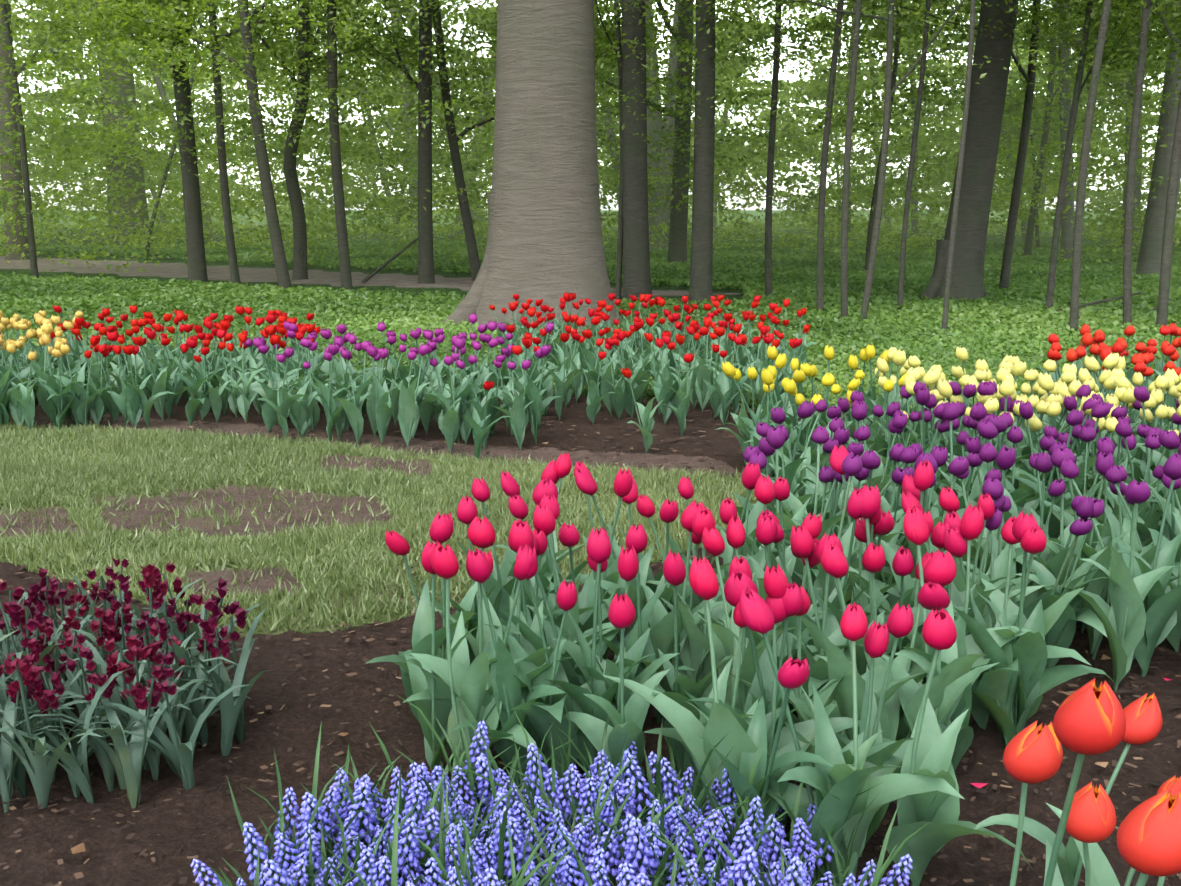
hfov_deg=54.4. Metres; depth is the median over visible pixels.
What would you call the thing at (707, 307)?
red tulip
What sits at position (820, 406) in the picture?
dark purple tulip
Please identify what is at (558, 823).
muscari
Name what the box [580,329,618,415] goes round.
red tulip
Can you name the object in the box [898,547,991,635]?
pink tulip
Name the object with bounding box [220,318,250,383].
red tulip
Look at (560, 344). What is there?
red tulip
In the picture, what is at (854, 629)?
pink tulip
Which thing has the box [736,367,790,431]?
yellow tulip
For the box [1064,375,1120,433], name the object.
cream tulip
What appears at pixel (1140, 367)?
red orange tulip
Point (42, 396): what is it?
apricot tulip
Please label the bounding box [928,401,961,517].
dark purple tulip
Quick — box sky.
[12,0,1180,209]
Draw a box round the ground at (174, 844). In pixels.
[0,210,1180,885]
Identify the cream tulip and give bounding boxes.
[864,366,907,425]
[866,376,907,443]
[867,346,912,410]
[868,367,940,465]
[869,349,912,433]
[872,357,918,423]
[874,367,883,394]
[877,374,934,461]
[888,374,904,409]
[889,365,937,430]
[903,400,947,449]
[904,359,925,407]
[905,381,955,447]
[905,384,949,446]
[906,367,919,426]
[908,355,933,414]
[919,364,941,410]
[927,394,995,456]
[928,373,966,433]
[930,389,944,439]
[933,375,976,441]
[934,384,1002,448]
[935,374,966,417]
[937,378,985,455]
[947,397,1015,482]
[949,379,1028,462]
[950,394,963,430]
[951,365,963,395]
[953,411,1021,474]
[955,347,972,407]
[965,406,971,416]
[968,378,1006,441]
[973,369,987,434]
[975,359,998,415]
[977,390,1016,435]
[977,392,1021,456]
[978,367,1013,434]
[984,370,991,380]
[993,361,1026,436]
[993,412,1015,474]
[997,355,1020,418]
[999,360,1046,423]
[1000,402,1038,471]
[1001,374,1043,445]
[1002,355,1020,412]
[1014,359,1056,424]
[1014,387,1046,421]
[1015,394,1043,444]
[1015,415,1089,486]
[1017,401,1060,483]
[1019,394,1027,448]
[1020,382,1030,428]
[1021,369,1062,433]
[1021,394,1039,458]
[1030,368,1048,421]
[1030,382,1042,440]
[1033,393,1047,435]
[1033,393,1080,451]
[1034,381,1081,441]
[1034,399,1101,489]
[1034,400,1049,447]
[1035,413,1061,433]
[1037,372,1085,452]
[1039,379,1084,456]
[1039,395,1076,435]
[1043,373,1051,420]
[1047,370,1075,431]
[1056,363,1076,424]
[1057,377,1069,425]
[1057,383,1096,448]
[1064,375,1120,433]
[1069,407,1085,449]
[1073,395,1144,470]
[1077,356,1125,429]
[1077,369,1110,409]
[1078,367,1115,436]
[1082,378,1095,390]
[1084,355,1135,419]
[1088,417,1124,510]
[1090,407,1130,472]
[1091,417,1104,494]
[1093,383,1098,392]
[1094,387,1138,447]
[1096,392,1106,434]
[1098,430,1125,464]
[1099,353,1119,401]
[1105,393,1139,457]
[1109,368,1136,436]
[1113,404,1165,490]
[1114,375,1180,448]
[1114,386,1180,459]
[1125,403,1132,417]
[1131,385,1140,433]
[1132,372,1151,425]
[1132,381,1156,429]
[1133,394,1155,463]
[1134,376,1174,430]
[1137,406,1175,454]
[1137,429,1178,482]
[1138,389,1180,442]
[1139,408,1154,449]
[1139,446,1177,466]
[1141,404,1162,461]
[1150,404,1176,479]
[1151,368,1179,433]
[1151,388,1172,430]
[1154,375,1171,429]
[1162,373,1178,426]
[1168,385,1177,428]
[1174,390,1180,449]
[1176,405,1180,416]
[1177,383,1180,431]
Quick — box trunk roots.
[920,240,986,303]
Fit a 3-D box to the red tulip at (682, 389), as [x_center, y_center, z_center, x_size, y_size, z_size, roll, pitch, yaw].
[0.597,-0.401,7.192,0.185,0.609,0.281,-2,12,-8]
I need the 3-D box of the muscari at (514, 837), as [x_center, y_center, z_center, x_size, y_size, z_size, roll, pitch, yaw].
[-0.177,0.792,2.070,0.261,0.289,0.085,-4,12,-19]
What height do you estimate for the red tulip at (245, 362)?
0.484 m
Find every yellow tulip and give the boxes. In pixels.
[715,368,769,464]
[722,361,771,476]
[725,365,793,464]
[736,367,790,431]
[744,379,816,475]
[749,381,799,475]
[759,353,788,432]
[761,368,790,474]
[765,346,798,427]
[773,378,798,427]
[777,377,800,434]
[780,394,822,463]
[784,358,798,418]
[785,369,814,440]
[787,387,809,453]
[793,372,834,455]
[795,392,822,469]
[800,363,848,427]
[809,364,826,440]
[817,345,837,422]
[817,378,859,427]
[823,383,858,448]
[844,350,889,422]
[846,354,860,443]
[846,389,867,449]
[850,369,873,443]
[858,344,883,425]
[859,373,907,448]
[860,347,875,400]
[862,379,893,457]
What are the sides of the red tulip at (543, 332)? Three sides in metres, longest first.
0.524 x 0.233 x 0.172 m
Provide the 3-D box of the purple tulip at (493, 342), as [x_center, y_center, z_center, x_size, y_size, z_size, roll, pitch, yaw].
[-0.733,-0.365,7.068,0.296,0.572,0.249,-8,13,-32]
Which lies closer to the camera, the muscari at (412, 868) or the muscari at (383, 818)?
the muscari at (412, 868)
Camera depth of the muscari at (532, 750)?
2.31 m
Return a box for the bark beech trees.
[0,0,622,329]
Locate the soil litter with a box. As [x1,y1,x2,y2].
[0,394,1180,885]
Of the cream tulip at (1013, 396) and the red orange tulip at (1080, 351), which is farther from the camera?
the red orange tulip at (1080, 351)
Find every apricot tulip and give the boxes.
[0,317,17,359]
[0,320,25,366]
[0,323,38,368]
[0,334,12,369]
[0,337,32,385]
[0,339,43,379]
[0,341,11,414]
[0,365,32,426]
[0,376,16,424]
[6,324,20,351]
[6,341,36,426]
[7,339,24,388]
[9,316,34,348]
[9,339,19,413]
[10,350,38,429]
[11,313,19,338]
[11,329,33,371]
[12,320,17,352]
[13,317,63,367]
[13,329,37,368]
[16,335,26,370]
[18,322,42,363]
[18,346,38,398]
[19,329,63,369]
[21,317,28,357]
[23,325,57,405]
[25,310,45,350]
[25,319,31,344]
[27,312,54,354]
[27,327,67,380]
[29,332,54,390]
[32,321,69,422]
[34,332,89,426]
[34,336,48,374]
[34,345,52,378]
[35,315,82,371]
[39,340,91,425]
[43,348,90,429]
[47,337,78,377]
[47,343,91,426]
[49,314,84,362]
[51,348,78,421]
[52,316,87,370]
[54,325,62,331]
[55,336,68,372]
[61,310,83,352]
[61,352,66,384]
[63,320,93,370]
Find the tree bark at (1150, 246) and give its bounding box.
[40,0,1180,276]
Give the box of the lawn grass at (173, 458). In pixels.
[0,419,757,633]
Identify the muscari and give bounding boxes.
[190,810,285,885]
[222,858,295,885]
[226,774,293,883]
[236,874,279,885]
[237,830,357,880]
[239,841,339,884]
[242,720,350,850]
[249,857,369,885]
[254,850,258,885]
[258,761,348,871]
[259,861,337,885]
[263,827,374,885]
[264,848,379,885]
[266,793,349,856]
[267,804,322,879]
[274,751,365,854]
[278,820,302,857]
[279,791,317,882]
[287,824,322,885]
[291,812,316,885]
[300,792,374,863]
[300,811,394,885]
[301,763,376,836]
[301,801,418,885]
[302,846,353,885]
[312,811,374,885]
[315,795,367,881]
[318,828,377,869]
[320,745,369,860]
[320,817,330,885]
[323,824,342,878]
[325,847,450,885]
[325,865,337,885]
[326,783,398,879]
[327,766,407,878]
[329,768,387,835]
[330,799,387,885]
[331,762,407,811]
[335,762,394,856]
[335,767,445,870]
[336,765,444,811]
[337,774,387,849]
[340,850,361,885]
[341,821,383,884]
[342,752,379,843]
[343,779,420,879]
[344,751,405,802]
[346,784,414,885]
[347,796,422,879]
[353,839,400,885]
[362,809,471,880]
[363,784,408,844]
[367,830,402,885]
[368,771,411,829]
[370,724,430,818]
[375,788,459,876]
[377,766,410,818]
[379,833,417,885]
[380,798,389,837]
[381,866,503,885]
[383,782,472,846]
[384,816,428,885]
[385,762,424,821]
[387,803,426,885]
[391,843,421,885]
[392,692,491,819]
[392,789,485,839]
[393,825,489,879]
[396,745,512,809]
[400,773,533,882]
[406,781,467,852]
[406,812,508,879]
[407,743,458,820]
[410,763,467,879]
[411,793,431,848]
[411,833,466,885]
[412,779,527,884]
[412,791,496,871]
[417,736,462,803]
[418,737,476,838]
[418,790,484,870]
[421,826,491,866]
[423,790,445,885]
[428,836,581,885]
[429,813,561,881]
[431,743,555,835]
[433,713,497,822]
[434,765,501,885]
[437,754,526,825]
[437,835,539,885]
[444,774,498,857]
[444,794,504,858]
[445,780,500,870]
[452,744,548,831]
[454,824,572,885]
[455,812,497,885]
[456,809,483,885]
[456,838,547,885]
[458,713,507,838]
[460,767,527,816]
[462,713,572,809]
[462,719,555,814]
[462,826,468,883]
[463,811,496,846]
[464,747,520,814]
[467,800,503,855]
[476,783,530,860]
[483,746,519,806]
[484,816,543,885]
[487,753,560,840]
[487,757,550,822]
[489,763,521,884]
[495,798,543,885]
[499,819,553,850]
[503,764,625,828]
[506,768,569,881]
[507,821,537,885]
[508,786,544,878]
[509,861,538,885]
[512,710,596,871]
[512,734,536,836]
[512,752,576,861]
[515,825,552,885]
[517,814,635,885]
[519,794,586,885]
[520,804,603,885]
[521,826,568,885]
[523,762,574,832]
[529,849,554,885]
[533,772,590,855]
[536,729,562,878]
[542,781,637,885]
[544,717,638,795]
[544,837,569,877]
[546,800,649,885]
[546,831,558,885]
[547,802,644,880]
[547,834,591,885]
[549,718,605,818]
[549,762,615,824]
[552,819,690,885]
[553,873,648,885]
[555,752,637,885]
[556,695,608,826]
[556,818,628,884]
[557,778,664,843]
[561,771,608,854]
[565,750,618,832]
[567,715,616,836]
[567,777,597,829]
[569,795,672,885]
[575,814,593,885]
[576,817,729,885]
[584,743,596,799]
[584,860,678,885]
[587,809,633,867]
[589,793,684,885]
[590,786,628,836]
[592,785,690,884]
[593,781,674,857]
[598,799,682,871]
[605,764,694,814]
[606,786,658,884]
[610,733,626,797]
[611,747,628,843]
[611,747,732,842]
[611,757,668,803]
[616,861,670,885]
[623,719,662,821]
[624,796,756,883]
[628,785,689,883]
[629,802,675,885]
[630,841,669,885]
[631,823,720,885]
[633,803,649,818]
[635,822,744,885]
[635,858,699,885]
[637,822,655,866]
[641,771,674,848]
[645,768,702,831]
[646,737,724,813]
[646,757,693,820]
[650,770,700,815]
[657,827,697,885]
[664,802,732,884]
[668,764,815,863]
[668,799,721,885]
[669,833,728,877]
[670,789,721,852]
[670,830,678,885]
[674,784,699,851]
[674,823,784,877]
[675,809,720,877]
[682,768,741,824]
[683,791,775,857]
[684,858,715,885]
[685,794,751,871]
[695,786,773,881]
[696,777,737,833]
[697,745,780,874]
[698,743,765,858]
[699,825,763,885]
[704,813,742,879]
[704,817,784,877]
[706,840,766,883]
[707,834,745,885]
[708,852,720,885]
[722,825,746,885]
[725,802,781,885]
[726,773,823,865]
[728,799,742,836]
[745,762,809,871]
[747,810,822,885]
[751,846,813,885]
[758,840,831,885]
[760,841,779,885]
[760,858,856,885]
[761,834,806,883]
[764,788,830,885]
[766,829,795,856]
[767,744,804,859]
[768,835,832,885]
[768,842,784,885]
[773,781,796,830]
[774,814,788,861]
[778,856,811,885]
[780,847,815,884]
[791,781,884,880]
[802,806,912,885]
[806,856,856,885]
[807,793,878,885]
[818,799,900,885]
[825,820,931,885]
[859,858,875,885]
[870,844,896,885]
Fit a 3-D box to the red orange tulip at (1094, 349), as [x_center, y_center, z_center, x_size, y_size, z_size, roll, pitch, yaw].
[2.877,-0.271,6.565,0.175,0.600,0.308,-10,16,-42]
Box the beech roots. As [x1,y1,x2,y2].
[438,192,624,329]
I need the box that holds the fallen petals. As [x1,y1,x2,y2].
[38,412,1170,853]
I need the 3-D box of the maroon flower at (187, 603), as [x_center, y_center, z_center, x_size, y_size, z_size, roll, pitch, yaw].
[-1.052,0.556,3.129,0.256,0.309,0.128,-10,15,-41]
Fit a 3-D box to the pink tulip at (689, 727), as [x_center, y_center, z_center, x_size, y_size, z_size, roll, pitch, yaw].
[0.195,0.555,2.292,0.348,0.642,0.226,7,5,-3]
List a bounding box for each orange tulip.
[970,693,1162,885]
[1003,720,1062,885]
[1036,333,1059,382]
[1044,677,1125,885]
[1044,782,1115,885]
[1045,775,1180,885]
[1047,349,1061,420]
[1049,341,1077,422]
[1061,331,1098,396]
[1061,348,1080,410]
[1073,324,1101,379]
[1075,346,1105,389]
[1077,344,1099,377]
[1090,333,1104,377]
[1091,341,1131,392]
[1094,330,1104,376]
[1098,345,1131,391]
[1100,346,1122,405]
[1117,789,1180,885]
[1118,338,1131,381]
[1119,352,1154,404]
[1119,353,1166,426]
[1124,325,1134,379]
[1133,345,1156,392]
[1133,361,1150,423]
[1134,344,1175,409]
[1135,342,1146,386]
[1141,353,1166,405]
[1141,367,1155,427]
[1144,338,1156,380]
[1144,340,1168,404]
[1151,337,1180,380]
[1153,337,1180,385]
[1154,325,1170,375]
[1155,323,1177,379]
[1155,327,1180,375]
[1157,876,1165,885]
[1165,361,1175,406]
[1170,349,1178,361]
[1174,367,1180,398]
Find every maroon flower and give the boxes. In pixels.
[0,580,55,694]
[0,583,84,696]
[0,592,26,644]
[0,595,34,661]
[0,599,96,651]
[0,607,52,685]
[0,617,128,662]
[0,629,18,640]
[0,634,127,766]
[0,637,103,782]
[0,653,53,743]
[0,658,101,808]
[0,659,72,798]
[0,660,60,812]
[0,664,92,744]
[0,667,131,803]
[0,673,82,723]
[1,591,84,633]
[1,631,34,663]
[2,629,93,755]
[3,576,72,700]
[4,600,59,748]
[4,604,88,696]
[4,654,123,755]
[5,639,119,731]
[6,667,45,779]
[7,623,57,757]
[10,593,93,724]
[13,676,131,796]
[15,659,175,789]
[19,582,119,667]
[19,590,82,651]
[20,608,68,693]
[26,589,102,637]
[28,568,97,645]
[28,605,63,663]
[33,673,156,791]
[35,599,130,714]
[53,580,97,666]
[59,645,214,769]
[61,623,239,753]
[68,604,162,702]
[69,611,154,677]
[70,565,149,631]
[70,603,153,711]
[73,611,121,665]
[74,580,169,686]
[76,622,196,704]
[78,665,200,807]
[79,585,165,652]
[81,668,182,779]
[85,634,186,729]
[89,558,130,613]
[89,564,203,675]
[91,643,148,734]
[101,667,252,789]
[112,600,239,733]
[114,561,227,701]
[115,652,221,775]
[118,574,166,644]
[130,629,199,710]
[135,598,182,674]
[137,594,220,746]
[138,566,235,652]
[155,618,247,742]
[156,577,266,668]
[156,617,220,678]
[167,594,246,647]
[169,640,250,751]
[170,601,265,741]
[173,600,241,667]
[174,617,269,755]
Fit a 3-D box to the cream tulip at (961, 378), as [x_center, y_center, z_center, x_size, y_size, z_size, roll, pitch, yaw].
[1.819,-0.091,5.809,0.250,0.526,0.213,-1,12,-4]
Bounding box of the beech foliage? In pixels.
[0,0,1180,276]
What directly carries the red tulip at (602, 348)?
on the ground at (174, 844)
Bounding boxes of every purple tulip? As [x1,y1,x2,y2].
[244,338,267,379]
[250,335,279,386]
[251,337,299,430]
[253,337,299,432]
[253,344,297,392]
[257,343,275,372]
[258,347,304,437]
[274,343,292,379]
[274,353,310,437]
[283,320,328,382]
[283,323,306,375]
[287,330,298,363]
[290,338,333,430]
[291,322,332,372]
[291,333,328,378]
[291,361,317,436]
[295,341,317,426]
[300,337,329,383]
[308,330,330,388]
[308,343,370,440]
[314,351,347,438]
[320,327,355,390]
[322,334,360,392]
[325,348,350,392]
[326,332,355,389]
[326,336,365,436]
[326,351,359,429]
[328,335,367,373]
[331,340,375,413]
[334,323,381,377]
[334,335,361,388]
[336,349,369,443]
[348,344,396,401]
[354,341,375,418]
[361,334,402,393]
[364,352,392,431]
[366,347,391,394]
[366,348,388,437]
[367,345,392,443]
[369,322,412,379]
[376,347,396,384]
[386,330,413,384]
[386,344,413,424]
[395,347,425,413]
[397,333,418,374]
[398,343,429,446]
[398,351,429,437]
[403,339,436,406]
[407,327,421,378]
[407,334,444,418]
[407,345,440,433]
[410,329,447,418]
[410,330,447,386]
[417,336,437,368]
[420,336,478,443]
[422,329,449,383]
[423,328,459,370]
[423,357,443,434]
[424,347,490,434]
[425,349,457,428]
[431,355,464,451]
[438,332,469,387]
[438,352,458,433]
[442,344,457,392]
[443,335,477,439]
[454,355,484,444]
[455,340,496,401]
[456,338,498,403]
[456,359,496,449]
[463,324,486,378]
[467,320,505,398]
[469,312,493,378]
[470,332,487,380]
[470,333,510,399]
[472,342,493,401]
[483,333,505,406]
[483,354,509,435]
[490,348,512,426]
[491,360,513,436]
[491,361,534,446]
[496,336,529,379]
[498,321,529,375]
[499,332,512,389]
[500,347,546,416]
[501,347,523,389]
[508,344,548,424]
[509,359,530,450]
[515,322,553,390]
[521,344,568,444]
[711,451,766,563]
[716,445,787,556]
[732,437,808,554]
[733,425,808,557]
[737,422,803,513]
[754,425,821,514]
[763,406,829,504]
[768,400,822,510]
[774,450,853,587]
[779,399,826,479]
[779,466,852,533]
[782,426,841,520]
[782,438,838,514]
[784,472,852,577]
[785,466,843,543]
[787,453,899,603]
[792,467,868,545]
[797,417,843,499]
[801,424,893,521]
[802,402,879,490]
[803,482,847,535]
[804,426,849,519]
[813,397,886,461]
[825,405,840,466]
[836,442,863,525]
[836,449,904,583]
[847,391,870,451]
[848,446,918,547]
[851,399,898,502]
[852,413,907,491]
[872,405,902,474]
[873,452,984,589]
[874,443,904,530]
[878,411,919,468]
[879,473,937,582]
[880,450,901,508]
[881,409,907,505]
[881,443,922,521]
[883,401,899,474]
[886,467,911,547]
[887,418,945,510]
[890,402,972,494]
[895,445,947,530]
[896,456,990,559]
[898,466,914,538]
[900,385,911,433]
[900,419,952,506]
[906,381,945,447]
[906,387,942,466]
[906,393,966,478]
[919,408,940,478]
[922,402,965,472]
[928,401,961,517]
[935,452,982,550]
[936,413,993,495]
[936,431,968,490]
[938,402,1023,494]
[938,411,1012,499]
[938,419,963,495]
[940,435,1036,513]
[942,509,1044,602]
[945,494,1004,589]
[949,381,983,438]
[949,416,1011,498]
[954,381,1028,463]
[954,433,1010,502]
[955,419,1040,523]
[957,469,977,571]
[958,384,976,431]
[962,415,970,456]
[963,477,1019,600]
[966,468,1017,573]
[971,396,1011,437]
[971,445,1027,574]
[979,442,997,472]
[980,414,1039,512]
[986,380,1006,443]
[987,415,1018,488]
[990,495,1015,584]
[993,399,1032,488]
[1000,398,1022,462]
[1005,446,1083,621]
[1007,426,1058,502]
[1008,409,1090,514]
[1010,401,1049,498]
[1015,424,1087,510]
[1015,441,1074,521]
[1015,478,1065,582]
[1015,494,1089,586]
[1015,497,1106,636]
[1015,518,1101,621]
[1019,384,1090,451]
[1020,396,1102,480]
[1020,496,1096,667]
[1021,435,1074,537]
[1028,451,1063,543]
[1029,452,1048,531]
[1038,448,1110,622]
[1041,401,1110,491]
[1044,425,1104,499]
[1044,451,1122,527]
[1044,479,1174,691]
[1047,458,1111,659]
[1057,432,1082,495]
[1059,451,1129,633]
[1060,425,1104,520]
[1064,395,1118,456]
[1073,424,1080,455]
[1075,393,1114,447]
[1080,413,1092,455]
[1085,418,1110,521]
[1086,433,1135,514]
[1088,405,1131,476]
[1089,441,1141,600]
[1090,493,1180,659]
[1094,416,1141,498]
[1094,464,1156,564]
[1096,420,1176,521]
[1097,436,1130,525]
[1101,433,1163,512]
[1104,464,1159,603]
[1110,482,1153,546]
[1115,453,1180,676]
[1124,427,1160,508]
[1131,465,1163,545]
[1132,400,1145,455]
[1133,385,1178,519]
[1135,424,1165,530]
[1139,429,1179,540]
[1142,432,1180,531]
[1145,413,1180,461]
[1148,528,1180,576]
[1150,444,1180,515]
[1151,558,1180,651]
[1162,474,1180,532]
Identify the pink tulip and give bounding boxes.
[365,511,471,724]
[385,529,477,657]
[402,550,510,755]
[405,540,481,774]
[410,543,537,783]
[428,515,520,656]
[435,495,499,664]
[451,548,565,789]
[457,477,544,621]
[481,546,581,780]
[484,536,584,684]
[495,452,576,589]
[499,476,577,626]
[499,532,629,685]
[500,460,584,577]
[501,471,587,583]
[502,529,557,632]
[502,542,567,780]
[507,579,606,785]
[508,493,608,642]
[509,494,594,604]
[509,518,550,667]
[521,523,609,637]
[526,502,615,674]
[533,527,653,776]
[552,544,679,712]
[563,555,650,688]
[563,593,669,806]
[566,461,660,586]
[575,467,695,627]
[582,468,632,659]
[589,522,695,731]
[594,476,653,653]
[603,555,758,822]
[635,498,690,651]
[636,494,706,609]
[640,499,726,722]
[645,602,752,817]
[652,549,737,782]
[660,532,724,620]
[665,476,730,602]
[672,506,731,710]
[673,582,809,738]
[684,595,859,758]
[691,569,812,767]
[696,515,745,690]
[697,513,822,646]
[698,656,833,848]
[699,556,805,715]
[702,527,806,704]
[716,497,755,617]
[718,461,774,586]
[718,563,851,791]
[739,587,902,885]
[747,474,793,599]
[755,476,795,577]
[756,509,821,592]
[764,516,865,655]
[764,585,851,787]
[771,538,863,710]
[776,512,822,630]
[784,619,908,778]
[788,532,846,698]
[790,523,857,700]
[791,547,860,605]
[794,487,875,621]
[801,602,963,885]
[806,577,842,696]
[809,483,970,654]
[817,542,944,740]
[830,444,875,603]
[835,602,913,856]
[838,542,885,675]
[846,518,914,614]
[848,510,913,601]
[849,488,889,609]
[849,506,919,615]
[860,509,949,682]
[860,518,915,606]
[862,551,934,740]
[876,459,933,607]
[882,549,999,742]
[882,608,1031,885]
[883,546,921,738]
[886,503,1031,684]
[889,521,957,657]
[895,505,985,726]
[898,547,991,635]
[900,581,1010,771]
[901,490,997,709]
[902,473,1014,588]
[923,524,1019,747]
[939,487,1020,627]
[944,510,976,634]
[961,516,1091,728]
[966,526,1083,719]
[970,493,1031,627]
[978,511,1113,734]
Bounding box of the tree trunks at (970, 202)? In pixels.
[0,0,1180,333]
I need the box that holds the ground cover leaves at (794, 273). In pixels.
[0,239,1180,414]
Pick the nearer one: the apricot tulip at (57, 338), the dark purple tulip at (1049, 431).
the dark purple tulip at (1049, 431)
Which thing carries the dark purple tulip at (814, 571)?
on the ground at (174, 844)
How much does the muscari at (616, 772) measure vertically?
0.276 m
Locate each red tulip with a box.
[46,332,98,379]
[49,323,87,358]
[52,305,94,347]
[53,334,110,425]
[57,323,89,352]
[62,320,85,364]
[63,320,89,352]
[68,322,90,352]
[68,323,103,386]
[70,327,111,381]
[71,322,84,382]
[72,317,115,369]
[75,334,110,381]
[82,316,114,351]
[82,329,116,366]
[84,350,91,423]
[85,326,114,368]
[85,343,110,425]
[85,345,114,419]
[85,348,119,422]
[88,313,121,368]
[89,325,112,387]
[89,344,120,415]
[97,308,111,361]
[99,331,131,394]
[104,331,124,371]
[106,344,139,427]
[107,313,127,364]
[109,325,117,371]
[109,334,128,374]
[109,339,130,377]
[115,320,149,360]
[117,337,146,384]
[117,345,147,428]
[121,329,150,370]
[122,344,174,427]
[123,325,149,390]
[127,305,146,348]
[127,318,137,374]
[128,337,151,412]
[131,329,168,415]
[131,336,168,421]
[137,317,159,356]
[137,320,148,356]
[140,318,162,360]
[141,337,182,383]
[142,312,177,367]
[143,311,185,356]
[143,316,152,351]
[144,326,162,397]
[148,323,186,362]
[151,322,191,405]
[155,310,183,360]
[155,344,188,418]
[156,333,172,373]
[158,318,180,347]
[161,325,191,359]
[163,324,202,400]
[166,326,200,362]
[166,343,188,412]
[172,313,195,357]
[172,336,209,425]
[174,310,214,354]
[176,317,219,366]
[179,333,213,399]
[179,335,197,368]
[180,332,213,411]
[182,346,218,419]
[184,316,212,356]
[184,338,214,381]
[188,313,217,351]
[188,328,227,399]
[193,355,232,422]
[194,325,220,389]
[196,322,218,364]
[204,321,238,368]
[207,337,229,365]
[208,332,232,382]
[210,327,221,366]
[213,315,241,357]
[215,340,237,414]
[216,314,240,371]
[218,323,247,399]
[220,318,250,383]
[225,342,250,416]
[227,317,264,373]
[227,342,249,386]
[229,332,265,422]
[232,324,276,414]
[233,305,254,353]
[235,330,247,381]
[245,306,256,348]
[245,314,261,364]
[245,336,270,371]
[249,338,275,408]
[253,313,276,371]
[253,313,287,353]
[257,314,286,362]
[257,330,295,370]
[263,326,296,378]
[266,309,274,344]
[267,317,296,370]
[270,333,303,386]
[274,321,290,359]
[275,309,306,358]
[275,331,322,378]
[277,326,298,366]
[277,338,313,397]
[279,341,299,378]
[281,325,305,362]
[292,312,324,353]
[293,323,314,357]
[297,324,321,362]
[316,327,338,362]
[462,380,510,459]
[489,304,506,347]
[496,304,520,347]
[497,316,527,371]
[500,345,538,427]
[501,307,508,332]
[501,324,514,370]
[503,300,519,329]
[503,302,520,345]
[509,316,544,357]
[510,293,540,334]
[510,321,539,360]
[511,298,531,341]
[513,337,533,384]
[515,309,523,333]
[517,299,546,334]
[518,316,550,340]
[519,302,535,336]
[519,310,541,338]
[519,332,536,366]
[519,337,544,381]
[521,308,535,373]
[521,318,551,370]
[522,322,549,365]
[525,333,550,373]
[530,308,544,359]
[532,337,556,386]
[533,345,558,415]
[537,304,559,365]
[537,328,558,369]
[542,299,567,336]
[544,292,569,336]
[544,328,579,368]
[544,332,583,419]
[547,313,561,365]
[547,328,577,371]
[548,303,566,339]
[549,292,569,332]
[550,316,585,400]
[551,311,571,348]
[553,314,572,352]
[554,335,585,407]
[562,314,588,366]
[565,324,581,402]
[567,294,582,343]
[570,292,582,341]
[570,318,578,347]
[570,331,616,395]
[572,302,597,338]
[574,329,606,393]
[576,299,582,328]
[577,308,594,371]
[579,305,601,342]
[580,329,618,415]
[580,332,617,376]
[581,322,609,346]
[582,315,606,386]
[583,338,605,396]
[584,298,604,336]
[584,315,609,351]
[586,351,614,424]
[589,317,597,353]
[592,312,606,340]
[594,311,610,365]
[597,300,612,356]
[597,305,612,339]
[601,293,619,338]
[602,330,632,383]
[603,333,642,370]
[604,326,620,360]
[604,337,651,416]
[605,342,625,419]
[606,298,621,328]
[606,310,632,355]
[608,328,636,367]
[609,333,627,396]
[610,336,648,382]
[611,309,624,330]
[613,319,630,365]
[617,327,634,369]
[618,330,653,403]
[619,294,651,336]
[621,293,645,348]
[621,368,665,452]
[622,331,636,354]
[624,319,657,392]
[624,327,643,365]
[627,320,658,398]
[628,325,646,357]
[629,302,647,351]
[630,295,658,332]
[634,311,647,347]
[637,298,655,359]
[639,310,671,345]
[639,313,656,357]
[641,302,669,338]
[642,333,683,414]
[643,296,655,332]
[643,318,664,355]
[645,317,669,380]
[648,321,683,357]
[649,330,670,379]
[649,335,685,413]
[651,338,676,424]
[655,296,682,339]
[656,297,672,348]
[659,353,698,435]
[662,308,691,351]
[663,312,684,377]
[665,314,686,371]
[667,305,687,346]
[667,341,678,413]
[669,332,700,399]
[670,295,687,326]
[671,333,696,407]
[673,297,687,331]
[673,320,698,372]
[673,323,699,373]
[675,323,698,369]
[678,326,713,369]
[681,326,709,408]
[682,315,691,350]
[683,304,699,349]
[687,305,711,351]
[690,295,724,338]
[690,316,720,411]
[692,303,718,325]
[697,331,729,385]
[698,312,716,359]
[701,303,713,352]
[702,322,715,371]
[702,344,724,419]
[704,320,731,364]
[704,325,749,416]
[705,312,738,373]
[705,323,743,400]
[706,316,725,348]
[708,299,730,343]
[710,295,724,326]
[712,300,743,355]
[712,321,729,365]
[713,350,744,425]
[714,335,747,420]
[716,307,725,342]
[719,336,760,389]
[727,301,758,362]
[727,318,736,355]
[727,333,757,408]
[729,322,756,369]
[732,327,766,367]
[736,295,761,338]
[736,332,785,408]
[740,310,753,349]
[740,313,759,353]
[741,310,768,356]
[741,342,765,383]
[742,313,756,358]
[747,321,766,385]
[748,307,781,363]
[751,334,766,386]
[752,312,772,354]
[754,326,777,388]
[756,337,802,393]
[757,339,779,406]
[759,314,776,364]
[762,325,781,367]
[763,318,790,353]
[763,336,788,401]
[766,315,795,359]
[766,332,787,374]
[768,298,789,347]
[769,302,796,351]
[773,329,796,364]
[776,331,804,379]
[780,319,792,352]
[784,338,809,416]
[785,324,810,370]
[787,308,817,352]
[788,330,808,363]
[795,310,806,363]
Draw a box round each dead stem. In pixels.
[361,237,417,282]
[1055,292,1141,311]
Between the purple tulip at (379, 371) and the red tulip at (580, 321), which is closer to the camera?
the purple tulip at (379, 371)

